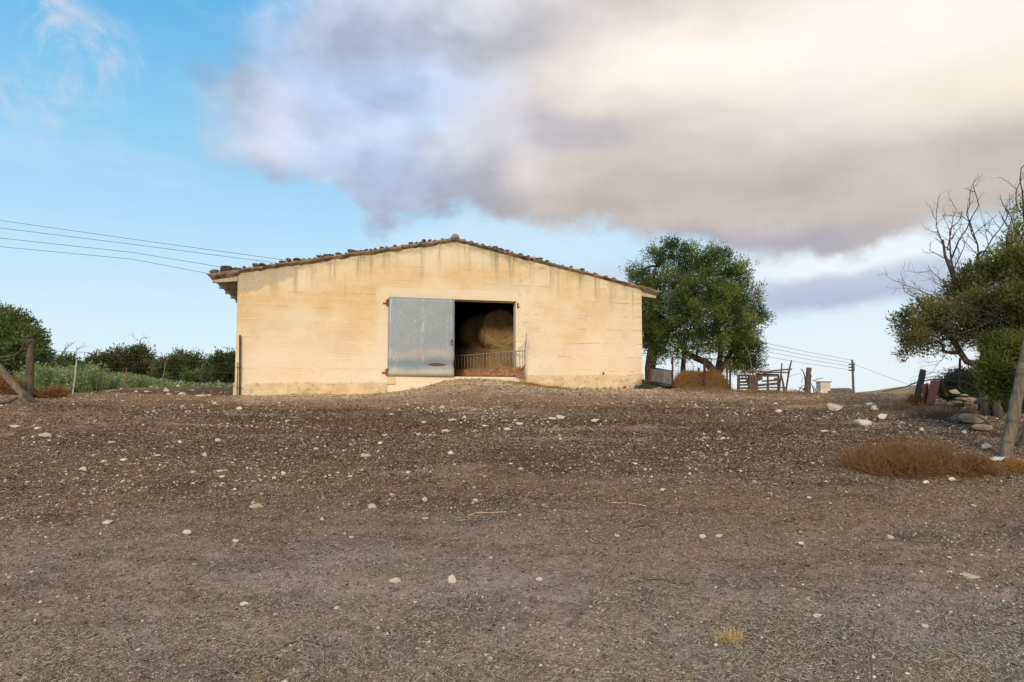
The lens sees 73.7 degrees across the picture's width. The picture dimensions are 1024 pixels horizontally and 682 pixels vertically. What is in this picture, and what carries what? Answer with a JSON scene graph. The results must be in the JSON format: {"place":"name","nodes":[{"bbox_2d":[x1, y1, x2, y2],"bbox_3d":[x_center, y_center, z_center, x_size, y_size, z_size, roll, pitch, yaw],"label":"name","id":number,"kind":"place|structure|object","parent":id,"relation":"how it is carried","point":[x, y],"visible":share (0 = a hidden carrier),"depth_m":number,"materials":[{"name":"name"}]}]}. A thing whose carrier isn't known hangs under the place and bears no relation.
{"place":"outdoors","nodes":[
{"label":"outdoors","id":0,"kind":"place"},
{"bbox_2d":[0,377,1023,681],"bbox_3d":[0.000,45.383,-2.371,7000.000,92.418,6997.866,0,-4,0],"label":"ground","id":1,"kind":"structure","parent":0,"point":[894,520],"depth_m":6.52,"materials":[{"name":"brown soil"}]},
{"bbox_2d":[0,397,17,403],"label":"fallen branch","id":2,"kind":"object","parent":1,"relation":"on","point":[12,400],"visible":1,"depth_m":17.34,"materials":[{"name":"wood"}]},
{"bbox_2d":[0,363,27,399],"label":"brace pole","id":3,"kind":"object","parent":1,"relation":"on","point":[12,382],"visible":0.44,"depth_m":18.21,"materials":[{"name":"brown wood"}]},
{"bbox_2d":[0,369,39,394],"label":"dry bush","id":4,"kind":"object","parent":1,"relation":"on","point":[6,388],"visible":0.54,"depth_m":20.17,"materials":[{"name":"plant"}]},
{"bbox_2d":[24,339,34,396],"bbox_3d":[-13.411,0.830,18.990,0.263,1.794,0.229,0,-4,0],"label":"fence post","id":5,"kind":"object","parent":1,"relation":"on","point":[29,383],"visible":0.95,"depth_m":18.93,"materials":[{"name":"brown wood"}]},
{"bbox_2d":[0,336,32,357],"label":"branch rail","id":6,"kind":"object","parent":5,"relation":"attached to","point":[19,351],"visible":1,"depth_m":18.81,"materials":[{"name":"brown plant"}]},
{"bbox_2d":[36,376,234,382],"bbox_3d":[-11.469,1.200,21.077,5.429,0.161,1.775,2,-5,-29],"label":"fence wire","id":7,"kind":"object","parent":5,"relation":"attached to","point":[107,380],"visible":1,"depth_m":20.90,"materials":[{"name":"metal"}]},
{"bbox_2d":[38,349,234,364],"bbox_3d":[-11.319,0.496,20.780,5.491,0.322,0.282,3,-5,-37],"label":"fence wire","id":8,"kind":"object","parent":5,"relation":"attached to","point":[134,355],"visible":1,"depth_m":20.75,"materials":[{"name":"metal"}]},
{"bbox_2d":[22,394,36,402],"bbox_3d":[-12.630,1.496,17.890,0.842,0.236,0.130,-4,-6,39],"label":"log","id":9,"kind":"object","parent":1,"relation":"on","point":[29,398],"visible":1,"depth_m":17.79,"materials":[{"name":"wood"}]},
{"bbox_2d":[0,302,59,377],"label":"dense tree","id":10,"kind":"object","parent":1,"relation":"on","point":[16,329],"visible":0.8,"depth_m":41.51,"materials":[{"name":"green plant"}]},
{"bbox_2d":[38,433,51,436],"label":"stone","id":11,"kind":"object","parent":1,"relation":"on","point":[44,435],"visible":0.88,"depth_m":12.59,"materials":[{"name":"stone"}]},
{"bbox_2d":[24,382,73,398],"bbox_3d":[-13.078,1.462,19.213,1.352,0.659,1.078,0,-4,0],"label":"dry bush","id":12,"kind":"object","parent":1,"relation":"on","point":[52,392],"visible":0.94,"depth_m":19.09,"materials":[{"name":"plant"}]},
{"bbox_2d":[46,342,86,369],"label":"sparse tree","id":13,"kind":"object","parent":1,"relation":"on","point":[62,359],"visible":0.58,"depth_m":54.81,"materials":[{"name":"green plant"}]},
{"bbox_2d":[72,359,77,393],"bbox_3d":[-13.439,1.128,20.975,0.120,1.144,0.038,0,-4,0],"label":"stake","id":14,"kind":"object","parent":1,"relation":"on","point":[74,376],"visible":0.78,"depth_m":20.97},
{"bbox_2d":[102,520,112,523],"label":"stone","id":15,"kind":"object","parent":1,"relation":"on","point":[107,521],"visible":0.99,"depth_m":6.89,"materials":[{"name":"stone"}]},
{"bbox_2d":[77,331,157,376],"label":"wide shrub","id":16,"kind":"object","parent":1,"relation":"on","point":[123,360],"visible":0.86,"depth_m":49.42,"materials":[{"name":"green plant"}]},
{"bbox_2d":[9,360,232,392],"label":"weeds","id":17,"kind":"object","parent":1,"relation":"on","point":[90,378],"visible":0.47,"depth_m":26.59,"materials":[{"name":"green plant"}]},
{"bbox_2d":[158,362,165,396],"bbox_3d":[-10.542,1.189,20.569,0.210,1.130,0.027,0,-4,0],"label":"stake","id":18,"kind":"object","parent":1,"relation":"on","point":[162,379],"visible":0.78,"depth_m":20.56,"materials":[{"name":"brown wood"}]},
{"bbox_2d":[144,344,207,384],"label":"twin tree","id":19,"kind":"object","parent":1,"relation":"on","point":[177,364],"visible":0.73,"depth_m":45.52,"materials":[{"name":"green plant"}]},
{"bbox_2d":[182,530,190,534],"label":"stone","id":20,"kind":"object","parent":1,"relation":"on","point":[186,532],"visible":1,"depth_m":6.49,"materials":[{"name":"stone"}]},
{"bbox_2d":[179,365,216,384],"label":"bush","id":21,"kind":"object","parent":1,"relation":"on","point":[190,376],"visible":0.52,"depth_m":40.63,"materials":[{"name":"green plant"}]},
{"bbox_2d":[196,346,235,384],"bbox_3d":[-16.027,1.589,38.036,2.652,3.036,2.213,-2,-5,29],"label":"leaning bush","id":22,"kind":"object","parent":1,"relation":"on","point":[216,369],"visible":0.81,"depth_m":37.61,"materials":[{"name":"green plant"}]},
{"bbox_2d":[237,362,237,395],"bbox_3d":[-8.980,1.293,22.326,0.037,1.192,0.034,0,-4,0],"label":"metal stake","id":23,"kind":"object","parent":1,"relation":"on","point":[237,378],"visible":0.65,"depth_m":22.32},
{"bbox_2d":[249,503,263,508],"bbox_3d":[-2.876,1.853,7.640,0.155,0.080,0.102,4,-6,-44],"label":"stone","id":24,"kind":"object","parent":1,"relation":"on","point":[257,505],"visible":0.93,"depth_m":7.60,"materials":[{"name":"stone"}]},
{"bbox_2d":[280,640,339,648],"bbox_3d":[-1.239,1.865,4.204,0.365,0.038,0.046,0,-4,-4],"label":"stalk","id":25,"kind":"object","parent":1,"relation":"on","point":[311,642],"visible":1,"depth_m":4.20,"materials":[{"name":"beige plant"}]},
{"bbox_2d":[258,643,393,681],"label":"grass tuft","id":26,"kind":"object","parent":1,"relation":"on","point":[319,659],"visible":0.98,"depth_m":3.86,"materials":[{"name":"brown plant"}]},
{"bbox_2d":[389,577,400,582],"bbox_3d":[-0.908,1.855,5.291,0.092,0.057,0.060,1,-4,-14],"label":"stone","id":27,"kind":"object","parent":1,"relation":"on","point":[395,580],"visible":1,"depth_m":5.26,"materials":[{"name":"stone"}]},
{"bbox_2d":[206,234,660,395],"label":"barn","id":28,"kind":"structure","parent":1,"relation":"on","point":[387,319],"depth_m":24.03,"materials":[{"name":"beige paint"}]},
{"bbox_2d":[220,265,232,271],"bbox_3d":[-9.497,-2.375,22.711,0.279,0.272,0.517,2,2,18],"label":"roof stone","id":29,"kind":"object","parent":28,"relation":"on","point":[225,268],"visible":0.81,"depth_m":22.58,"materials":[{"name":"stone"}]},
{"bbox_2d":[236,335,241,394],"bbox_3d":[-8.960,0.846,22.440,0.201,2.086,0.055,0,-4,0],"label":"metal pole","id":30,"kind":"object","parent":28,"relation":"attached to","point":[239,367],"visible":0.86,"depth_m":22.43,"materials":[{"name":"metal"}]},
{"bbox_2d":[382,297,454,376],"bbox_3d":[-3.270,-0.147,23.963,2.510,2.772,0.114,1,-4,-12],"label":"door","id":31,"kind":"structure","parent":28,"relation":"in","point":[420,330],"depth_m":23.97,"materials":[{"name":"metal"}]},
{"bbox_2d":[454,349,460,376],"bbox_3d":[-2.428,1.029,30.404,1.798,1.551,1.821,2,-5,-22],"label":"hay bale","id":32,"kind":"object","parent":28,"relation":"on","point":[456,353],"visible":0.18,"depth_m":29.66,"materials":[{"name":"plant"}]},
{"bbox_2d":[457,345,485,376],"bbox_3d":[-1.448,0.909,28.812,1.798,1.551,1.821,-1,-5,18],"label":"hay bale","id":33,"kind":"object","parent":28,"relation":"on","point":[475,361],"visible":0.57,"depth_m":28.13,"materials":[{"name":"plant"}]},
{"bbox_2d":[458,310,485,348],"bbox_3d":[-1.334,-0.306,28.915,1.896,1.894,1.551,10,-7,-15],"label":"hay bale","id":34,"kind":"object","parent":33,"relation":"on","point":[468,335],"visible":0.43,"depth_m":28.35,"materials":[{"name":"plant"}]},
{"bbox_2d":[454,333,526,375],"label":"hurdle gate","id":35,"kind":"structure","parent":28,"relation":"on","point":[504,371],"depth_m":25.18,"materials":[{"name":"metal"}]},
{"bbox_2d":[482,345,513,376],"bbox_3d":[-0.350,0.811,27.520,1.821,1.551,1.798,3,-5,-37],"label":"hay bale","id":36,"kind":"object","parent":28,"relation":"on","point":[494,360],"visible":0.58,"depth_m":26.85,"materials":[{"name":"plant"}]},
{"bbox_2d":[474,305,513,348],"bbox_3d":[-0.520,-0.440,27.418,1.896,1.894,1.551,12,-6,-9],"label":"hay bale","id":37,"kind":"object","parent":36,"relation":"on","point":[495,328],"visible":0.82,"depth_m":26.92,"materials":[{"name":"plant"}]},
{"bbox_2d":[448,574,455,582],"bbox_3d":[-0.458,1.823,5.223,0.066,0.076,0.042,2,-5,-28],"label":"stone","id":38,"kind":"object","parent":1,"relation":"on","point":[451,578],"visible":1,"depth_m":5.21,"materials":[{"name":"stone"}]},
{"bbox_2d":[0,378,1023,681],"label":"clods","id":39,"kind":"object","parent":1,"relation":"on","point":[298,398],"visible":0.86,"depth_m":7.93,"materials":[{"name":"brown soil"}]},
{"bbox_2d":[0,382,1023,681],"bbox_3d":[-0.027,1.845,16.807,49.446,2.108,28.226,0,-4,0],"label":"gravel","id":40,"kind":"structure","parent":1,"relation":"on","point":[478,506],"depth_m":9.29,"materials":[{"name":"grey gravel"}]},
{"bbox_2d":[674,368,733,390],"bbox_3d":[7.062,1.540,25.576,2.686,1.287,2.493,0,-4,0],"label":"straw heap","id":41,"kind":"object","parent":40,"relation":"on","point":[686,377],"visible":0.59,"depth_m":25.05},
{"bbox_2d":[500,379,573,389],"bbox_3d":[0.852,1.554,23.813,2.843,0.524,1.497,0,-4,0],"label":"straw patch","id":42,"kind":"object","parent":1,"relation":"on","point":[543,385],"visible":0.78,"depth_m":23.68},
{"bbox_2d":[569,566,615,626],"bbox_3d":[0.520,1.669,4.447,0.315,0.403,0.011,0,-4,0],"label":"dry weed","id":43,"kind":"object","parent":1,"relation":"on","point":[592,595],"visible":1,"depth_m":4.45,"materials":[{"name":"plant"}]},
{"bbox_2d":[634,377,657,388],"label":"corner weed","id":44,"kind":"object","parent":1,"relation":"on","point":[645,385],"visible":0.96,"depth_m":24.89,"materials":[{"name":"green plant"}]},
{"bbox_2d":[624,579,688,586],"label":"stalk","id":45,"kind":"object","parent":1,"relation":"on","point":[658,579],"visible":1,"depth_m":5.19,"materials":[{"name":"beige plant"}]},
{"bbox_2d":[642,379,671,388],"bbox_3d":[5.292,1.584,25.069,0.258,0.374,1.258,4,-6,-42],"label":"pipe","id":46,"kind":"object","parent":1,"relation":"on","point":[663,385],"visible":0.89,"depth_m":24.87,"materials":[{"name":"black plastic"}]},
{"bbox_2d":[650,367,671,386],"bbox_3d":[5.741,1.393,26.270,0.081,0.861,1.872,1,-4,-14],"label":"sheet panel","id":47,"kind":"object","parent":1,"relation":"on","point":[661,375],"visible":0.66,"depth_m":26.23,"materials":[{"name":"metal"}]},
{"bbox_2d":[618,233,775,380],"bbox_3d":[7.872,-1.322,29.723,6.778,7.375,5.446,-2,-5,23],"label":"olive tree","id":48,"kind":"object","parent":1,"relation":"on","point":[720,299],"visible":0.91,"depth_m":29.47,"materials":[{"name":"green plant"}]},
{"bbox_2d":[672,356,730,389],"bbox_3d":[7.587,1.321,25.820,1.783,1.372,3.831,-3,-5,35],"label":"wire pen","id":49,"kind":"object","parent":1,"relation":"on","point":[704,369],"visible":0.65,"depth_m":24.69,"materials":[{"name":"metal"}]},
{"bbox_2d":[703,624,750,643],"bbox_3d":[1.355,1.826,4.216,0.263,0.173,0.228,2,-5,-24],"label":"straw tuft","id":50,"kind":"object","parent":1,"relation":"on","point":[729,636],"visible":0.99,"depth_m":4.20,"materials":[{"name":"plant"}]},
{"bbox_2d":[737,374,750,391],"bbox_3d":[8.354,1.537,24.598,0.129,0.653,0.611,2,-5,-29],"label":"pallet","id":51,"kind":"object","parent":1,"relation":"on","point":[738,381],"visible":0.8,"depth_m":24.70,"materials":[{"name":"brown wood"}]},
{"bbox_2d":[674,384,815,393],"bbox_3d":[7.963,1.745,23.733,4.913,0.505,3.372,0,-4,0],"label":"straw strip","id":52,"kind":"object","parent":1,"relation":"on","point":[706,390],"visible":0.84,"depth_m":23.17,"materials":[{"name":"plant"}]},
{"bbox_2d":[741,364,749,390],"bbox_3d":[8.348,1.368,24.264,0.363,1.099,0.071,0,-4,0],"label":"wooden pole","id":53,"kind":"object","parent":1,"relation":"on","point":[746,378],"visible":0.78,"depth_m":24.24,"materials":[{"name":"brown wood"}]},
{"bbox_2d":[748,374,757,391],"bbox_3d":[8.562,1.554,24.289,0.312,0.719,0.244,0,-4,0],"label":"block post","id":54,"kind":"object","parent":1,"relation":"on","point":[752,380],"visible":0.64,"depth_m":24.21,"materials":[{"name":"brown wood"}]},
{"bbox_2d":[743,341,753,374],"bbox_3d":[8.470,0.959,24.296,0.484,1.910,0.063,0,-4,0],"label":"wooden pole","id":55,"kind":"object","parent":54,"relation":"on","point":[749,357],"visible":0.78,"depth_m":24.30,"materials":[{"name":"brown wood"}]},
{"bbox_2d":[757,374,779,391],"bbox_3d":[9.131,1.526,24.501,0.899,0.699,0.345,0,-4,0],"label":"pallet","id":56,"kind":"object","parent":1,"relation":"on","point":[760,377],"visible":0.78,"depth_m":24.35,"materials":[{"name":"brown wood"}]},
{"bbox_2d":[778,363,782,392],"bbox_3d":[9.528,1.348,24.271,0.216,1.130,0.066,0,-4,0],"label":"wooden pole","id":57,"kind":"object","parent":1,"relation":"on","point":[780,377],"visible":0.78,"depth_m":24.25,"materials":[{"name":"brown wood"}]},
{"bbox_2d":[755,368,791,373],"bbox_3d":[9.286,1.074,24.238,1.305,0.210,0.057,0,-4,0],"label":"wooden rail","id":58,"kind":"object","parent":57,"relation":"attached to","point":[774,370],"visible":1,"depth_m":24.22,"materials":[{"name":"brown wood"}]},
{"bbox_2d":[785,360,791,390],"bbox_3d":[9.830,1.277,24.275,0.307,1.192,0.064,0,-4,0],"label":"wooden pole","id":59,"kind":"object","parent":1,"relation":"on","point":[788,375],"visible":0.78,"depth_m":24.25,"materials":[{"name":"brown wood"}]},
{"bbox_2d":[788,369,821,392],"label":"dead branches","id":60,"kind":"object","parent":1,"relation":"on","point":[804,385],"visible":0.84,"depth_m":24.23,"materials":[{"name":"wood"}]},
{"bbox_2d":[804,367,811,392],"bbox_3d":[10.469,1.474,24.162,0.289,1.070,0.226,0,-4,0],"label":"fence post","id":61,"kind":"object","parent":1,"relation":"on","point":[807,386],"visible":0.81,"depth_m":24.09,"materials":[{"name":"brown wood"}]},
{"bbox_2d":[826,403,842,410],"bbox_3d":[7.843,1.621,16.624,0.347,0.211,0.225,-7,-8,58],"label":"stone","id":62,"kind":"object","parent":1,"relation":"on","point":[832,406],"visible":0.77,"depth_m":16.56,"materials":[{"name":"stone"}]},
{"bbox_2d":[815,381,854,392],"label":"ruined shed","id":63,"kind":"structure","parent":1,"relation":"on","point":[824,387],"depth_m":48.06,"materials":[{"name":"stone"}]},
{"bbox_2d":[848,360,854,390],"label":"utility pole","id":64,"kind":"object","parent":1,"relation":"on","point":[852,370],"visible":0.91,"depth_m":119.71,"materials":[{"name":"brown wood"}]},
{"bbox_2d":[0,220,848,359],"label":"power line","id":65,"kind":"object","parent":64,"relation":"attached to","point":[267,257],"visible":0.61,"depth_m":40.07,"materials":[{"name":"metal"}]},
{"bbox_2d":[0,246,848,369],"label":"power line","id":66,"kind":"object","parent":64,"relation":"attached to","point":[203,272],"visible":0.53,"depth_m":37.48,"materials":[{"name":"metal"}]},
{"bbox_2d":[3,228,847,362],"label":"power line","id":67,"kind":"object","parent":64,"relation":"attached to","point":[273,262],"visible":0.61,"depth_m":40.67,"materials":[{"name":"metal"}]},
{"bbox_2d":[2,238,851,366],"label":"power line","id":68,"kind":"object","parent":64,"relation":"attached to","point":[218,266],"visible":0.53,"depth_m":38.21,"materials":[{"name":"metal"}]},
{"bbox_2d":[854,419,871,426],"bbox_3d":[7.076,1.656,13.695,0.309,0.170,0.246,0,-4,-5],"label":"stone","id":69,"kind":"object","parent":1,"relation":"on","point":[861,422],"visible":0.92,"depth_m":13.64,"materials":[{"name":"stone"}]},
{"bbox_2d":[868,624,878,681],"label":"dry weed","id":70,"kind":"object","parent":1,"relation":"on","point":[871,656],"visible":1,"depth_m":3.69,"materials":[{"name":"brown plant"}]},
{"bbox_2d":[845,437,915,462],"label":"dry twigs","id":71,"kind":"object","parent":1,"relation":"on","point":[871,448],"visible":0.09,"depth_m":10.32,"materials":[{"name":"plant"}]},
{"bbox_2d":[877,414,887,418],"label":"stone","id":72,"kind":"object","parent":1,"relation":"on","point":[881,416],"visible":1,"depth_m":14.67,"materials":[{"name":"stone"}]},
{"bbox_2d":[870,399,945,411],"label":"dry weeds","id":73,"kind":"object","parent":1,"relation":"on","point":[898,404],"visible":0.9,"depth_m":16.40,"materials":[{"name":"plant"}]},
{"bbox_2d":[823,432,1007,479],"bbox_3d":[5.646,1.691,9.620,2.268,0.865,1.515,0,-4,0],"label":"dry bush","id":74,"kind":"object","parent":1,"relation":"on","point":[874,464],"visible":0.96,"depth_m":9.46,"materials":[{"name":"brown plant"}]},
{"bbox_2d":[901,391,932,405],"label":"dry tuft","id":75,"kind":"object","parent":1,"relation":"on","point":[915,400],"visible":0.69,"depth_m":17.28,"materials":[{"name":"plant"}]},
{"bbox_2d":[914,369,925,395],"bbox_3d":[10.466,1.265,17.548,0.413,1.089,0.182,0,-4,0],"label":"fence post","id":76,"kind":"object","parent":1,"relation":"on","point":[922,372],"visible":0.51,"depth_m":17.53,"materials":[{"name":"grey wood"}]},
{"bbox_2d":[882,378,943,391],"bbox_3d":[11.011,1.251,18.955,0.125,0.326,6.274,-1,-5,18],"label":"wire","id":77,"kind":"object","parent":76,"relation":"attached to","point":[914,383],"visible":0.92,"depth_m":18.31,"materials":[{"name":"black plastic"}]},
{"bbox_2d":[926,378,1009,391],"bbox_3d":[9.412,0.868,14.100,0.413,0.375,7.328,-2,-5,22],"label":"fence wire","id":78,"kind":"object","parent":76,"relation":"attached to","point":[966,382],"visible":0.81,"depth_m":15.71,"materials":[{"name":"metal"}]},
{"bbox_2d":[920,623,928,628],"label":"stone","id":79,"kind":"object","parent":1,"relation":"on","point":[925,626],"visible":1,"depth_m":4.37,"materials":[{"name":"stone"}]},
{"bbox_2d":[921,383,928,400],"bbox_3d":[9.596,1.183,15.866,0.176,0.432,0.056,0,-4,0],"label":"rusty sheet","id":80,"kind":"object","parent":1,"relation":"on","point":[925,388],"visible":0.87,"depth_m":15.86,"materials":[{"name":"metal"}]},
{"bbox_2d":[926,380,939,403],"bbox_3d":[9.607,1.159,15.567,0.200,0.546,0.223,0,-4,0],"label":"rusty sheet","id":81,"kind":"object","parent":1,"relation":"on","point":[933,391],"visible":1,"depth_m":15.56,"materials":[{"name":"metal"}]},
{"bbox_2d":[910,364,966,388],"bbox_3d":[10.591,0.933,16.959,1.273,0.730,0.072,-2,-5,20],"label":"wire fence","id":82,"kind":"object","parent":1,"relation":"on","point":[939,376],"visible":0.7,"depth_m":16.94,"materials":[{"name":"metal"}]},
{"bbox_2d":[899,405,983,419],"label":"dry weeds","id":83,"kind":"object","parent":1,"relation":"on","point":[941,414],"visible":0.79,"depth_m":14.70,"materials":[{"name":"brown plant"}]},
{"bbox_2d":[940,382,948,396],"bbox_3d":[9.803,1.094,15.477,0.165,0.350,0.066,0,-4,0],"label":"grey board","id":84,"kind":"object","parent":1,"relation":"on","point":[945,392],"visible":1,"depth_m":15.46,"materials":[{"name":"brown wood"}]},
{"bbox_2d":[878,165,1023,416],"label":"half dead tree","id":85,"kind":"object","parent":1,"relation":"on","point":[979,305],"visible":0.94,"depth_m":14.77,"materials":[{"name":"green plant"}]},
{"bbox_2d":[944,414,961,422],"bbox_3d":[9.340,1.592,14.120,0.580,0.182,0.500,0,-4,0],"label":"stone","id":86,"kind":"object","parent":1,"relation":"on","point":[954,418],"visible":0.27,"depth_m":14.11,"materials":[{"name":"stone"}]},
{"bbox_2d":[934,366,977,406],"bbox_3d":[11.501,1.192,17.461,1.564,1.199,1.074,0,-4,0],"label":"scrub bush","id":87,"kind":"object","parent":1,"relation":"on","point":[950,385],"visible":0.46,"depth_m":17.33,"materials":[{"name":"green plant"}]},
{"bbox_2d":[958,358,960,409],"bbox_3d":[10.724,1.102,16.363,0.147,1.391,0.065,0,-4,0],"label":"stake","id":88,"kind":"object","parent":1,"relation":"on","point":[959,382],"visible":0.66,"depth_m":16.36,"materials":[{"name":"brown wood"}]},
{"bbox_2d":[959,572,979,578],"bbox_3d":[3.630,1.870,5.425,0.140,0.043,0.091,-7,-8,57],"label":"stone","id":89,"kind":"object","parent":1,"relation":"on","point":[971,576],"visible":0.73,"depth_m":5.41,"materials":[{"name":"stone"}]},
{"bbox_2d":[957,413,984,423],"bbox_3d":[9.258,1.560,13.742,0.503,0.203,0.383,3,-5,-36],"label":"rock slab","id":90,"kind":"object","parent":1,"relation":"on","point":[970,418],"visible":0.91,"depth_m":13.62,"materials":[{"name":"stone"}]},
{"bbox_2d":[935,448,1013,477],"bbox_3d":[6.277,1.724,9.281,1.006,0.514,0.735,0,-4,0],"label":"dry tuft","id":91,"kind":"object","parent":1,"relation":"on","point":[992,469],"visible":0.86,"depth_m":9.23,"materials":[{"name":"brown plant"}]},
{"bbox_2d":[973,396,986,404],"bbox_3d":[9.292,1.177,13.554,0.269,0.178,0.246,0,-4,0],"label":"basin","id":92,"kind":"object","parent":1,"relation":"on","point":[976,401],"visible":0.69,"depth_m":13.49,"materials":[{"name":"green plastic"}]},
{"bbox_2d":[971,424,992,430],"bbox_3d":[8.907,1.634,12.929,0.370,0.128,0.282,3,-5,-36],"label":"rock slab","id":93,"kind":"object","parent":1,"relation":"on","point":[982,427],"visible":1,"depth_m":12.84,"materials":[{"name":"stone"}]},
{"bbox_2d":[981,443,990,448],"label":"stone","id":94,"kind":"object","parent":1,"relation":"on","point":[985,446],"visible":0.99,"depth_m":11.28,"materials":[{"name":"stone"}]},
{"bbox_2d":[964,376,1023,413],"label":"back thicket","id":95,"kind":"object","parent":1,"relation":"on","point":[1004,407],"visible":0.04,"depth_m":15.44,"materials":[{"name":"green plant"}]},
{"bbox_2d":[987,457,1004,460],"bbox_3d":[7.216,1.755,10.189,0.289,0.060,0.152,0,-4,-6],"label":"rock slab","id":96,"kind":"object","parent":1,"relation":"on","point":[998,458],"visible":0.65,"depth_m":10.13,"materials":[{"name":"stone"}]},
{"bbox_2d":[970,325,1023,408],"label":"bright bush","id":97,"kind":"object","parent":1,"relation":"on","point":[1001,353],"visible":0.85,"depth_m":12.00,"materials":[{"name":"green plant"}]},
{"bbox_2d":[995,455,1023,474],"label":"straw tuft","id":98,"kind":"object","parent":1,"relation":"on","point":[1016,466],"visible":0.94,"depth_m":9.34,"materials":[{"name":"plant"}]},
{"bbox_2d":[999,331,1023,456],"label":"fence post","id":99,"kind":"object","parent":1,"relation":"on","point":[1012,426],"visible":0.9,"depth_m":10.59,"materials":[{"name":"grey wood"}]},
{"bbox_2d":[1015,422,1023,440],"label":"stick","id":100,"kind":"object","parent":1,"relation":"on","point":[1020,429],"visible":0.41,"depth_m":11.24,"materials":[{"name":"wood"}]},
{"bbox_2d":[1016,426,1023,446],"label":"stick","id":101,"kind":"object","parent":1,"relation":"on","point":[1021,437],"visible":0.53,"depth_m":11.36,"materials":[{"name":"wood"}]},
{"bbox_2d":[0,0,1023,392],"label":"sky","id":102,"kind":"structure","parent":0,"point":[810,138],"materials":[{"name":"blue"}]},
{"label":"stone","id":103,"kind":"object","parent":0,"visible":0},
{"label":"stone","id":104,"kind":"object","parent":103,"relation":"on","visible":0},
{"bbox_2d":[955,397,966,399],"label":"stone","id":105,"kind":"object","parent":104,"relation":"on","point":[959,398],"visible":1,"depth_m":14.91,"materials":[{"name":"stone"}]},
{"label":"stone","id":106,"kind":"object","parent":105,"relation":"on","visible":0},
{"bbox_2d":[948,389,959,393],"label":"stone","id":107,"kind":"object","parent":106,"relation":"on","point":[954,391],"visible":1,"depth_m":14.93,"materials":[{"name":"stone"}]},
{"bbox_3d":[9.620,1.524,24.255,0.163,0.775,0.071,0,-4,0],"label":"wooden pole","id":108,"kind":"object","parent":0,"visible":0},
{"bbox_2d":[757,387,786,388],"bbox_3d":[9.208,1.655,24.194,1.054,0.080,0.056,0,-4,0],"label":"wooden rail","id":109,"kind":"object","parent":108,"relation":"attached to","point":[769,387],"visible":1,"depth_m":24.17,"materials":[{"name":"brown wood"}]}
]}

